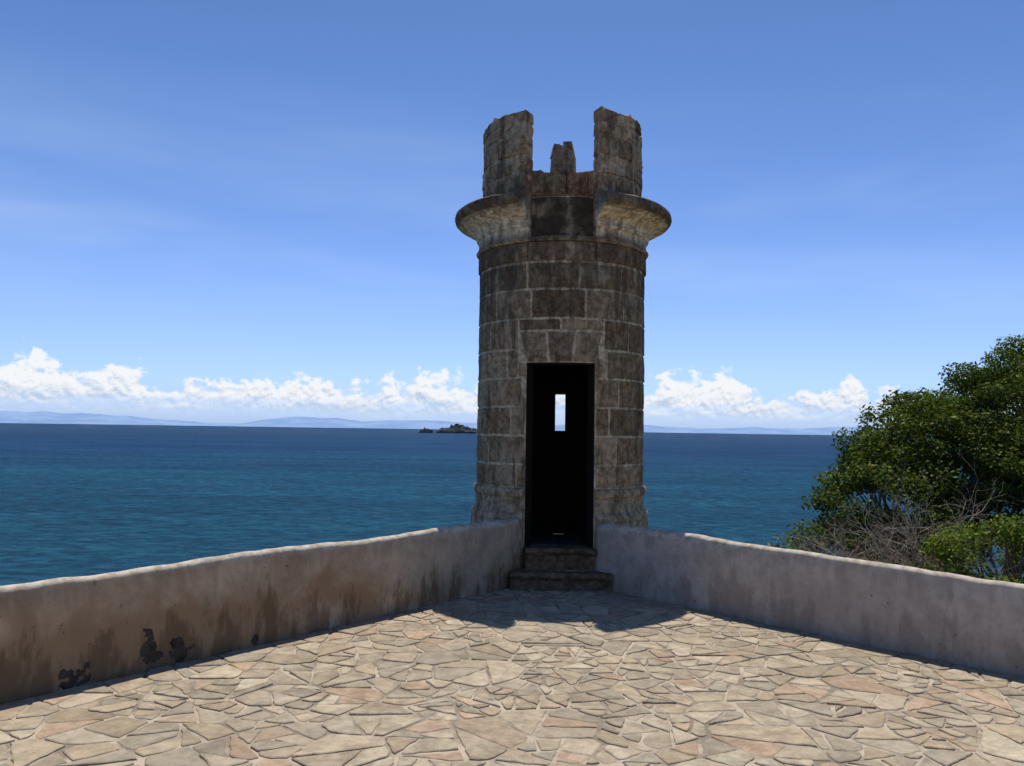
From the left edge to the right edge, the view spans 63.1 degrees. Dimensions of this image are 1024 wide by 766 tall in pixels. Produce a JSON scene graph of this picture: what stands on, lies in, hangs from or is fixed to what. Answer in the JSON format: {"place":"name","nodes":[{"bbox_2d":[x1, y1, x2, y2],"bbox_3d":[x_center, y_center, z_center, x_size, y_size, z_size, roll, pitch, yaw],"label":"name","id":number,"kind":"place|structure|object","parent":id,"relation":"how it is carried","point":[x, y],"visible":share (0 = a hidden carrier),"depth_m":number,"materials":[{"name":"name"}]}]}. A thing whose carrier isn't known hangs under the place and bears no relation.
{"place":"outdoors","nodes":[
{"label":"outdoors","id":0,"kind":"place"},
{"bbox_2d":[0,411,893,435],"bbox_3d":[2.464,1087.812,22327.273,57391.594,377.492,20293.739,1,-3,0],"label":"distant hills","id":1,"kind":"structure","parent":0,"point":[42,417],"depth_m":25983.13,"materials":[{"name":"blue"}]},
{"bbox_2d":[0,423,1023,585],"bbox_3d":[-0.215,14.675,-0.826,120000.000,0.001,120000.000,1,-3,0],"label":"sea","id":2,"kind":"structure","parent":0,"point":[76,500],"depth_m":202.35,"materials":[{"name":"liquid"}]},
{"bbox_2d":[418,427,432,432],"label":"rocky islet","id":3,"kind":"object","parent":2,"relation":"in","point":[424,430],"visible":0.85,"depth_m":2982.30,"materials":[{"name":"grey stone"}]},
{"bbox_2d":[435,424,477,433],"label":"rocky islet","id":4,"kind":"object","parent":2,"relation":"in","point":[457,428],"visible":0.81,"depth_m":2957.27,"materials":[{"name":"grey stone"}]},
{"bbox_2d":[0,0,1023,427],"label":"sky","id":5,"kind":"structure","parent":0,"point":[212,211],"materials":[{"name":"blue"}]},
{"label":"headland ground","id":6,"kind":"structure","parent":0,"visible":0},
{"bbox_2d":[764,534,832,554],"bbox_3d":[4.636,5.670,14.887,2.621,5.980,1.461,1,-3,0],"label":"scrub","id":7,"kind":"object","parent":6,"relation":"on","point":[778,545],"visible":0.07,"depth_m":15.11,"materials":[{"name":"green plant"}]},
{"bbox_2d":[784,334,1023,576],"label":"broadleaf tree","id":8,"kind":"object","parent":6,"relation":"on","point":[991,441],"visible":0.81,"depth_m":16.27,"materials":[{"name":"green plant"}]},
{"bbox_2d":[771,445,1023,581],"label":"dry branches","id":9,"kind":"object","parent":8,"relation":"attached to","point":[912,561],"visible":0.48,"depth_m":13.89,"materials":[{"name":"plant"}]},
{"bbox_2d":[916,511,1023,583],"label":"leafy shrub","id":10,"kind":"object","parent":6,"relation":"on","point":[946,552],"visible":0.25,"depth_m":13.44,"materials":[{"name":"green plant"}]},
{"bbox_3d":[0.644,9.034,0.948,22.027,14.488,20.352,1,-3,0],"label":"stone rampart","id":11,"kind":"object","parent":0,"visible":0},
{"bbox_2d":[0,518,518,704],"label":"parapet wall","id":12,"kind":"structure","parent":11,"relation":"on","point":[61,633],"depth_m":6.25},
{"bbox_2d":[0,588,1023,765],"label":"flagstone paving","id":13,"kind":"structure","parent":11,"relation":"on","point":[772,732],"depth_m":5.25,"materials":[{"name":"beige stone"}]},
{"bbox_2d":[510,543,612,591],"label":"stone steps","id":14,"kind":"structure","parent":13,"relation":"on","point":[549,557],"depth_m":8.91,"materials":[{"name":"grey stone"}]},
{"bbox_2d":[455,106,671,570],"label":"stone watchtower","id":15,"kind":"structure","parent":11,"relation":"on","point":[562,254],"depth_m":9.44,"materials":[{"name":"stone"}]},
{"bbox_2d":[595,523,1023,677],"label":"parapet wall","id":16,"kind":"structure","parent":11,"relation":"on","point":[968,621],"depth_m":7.01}
]}

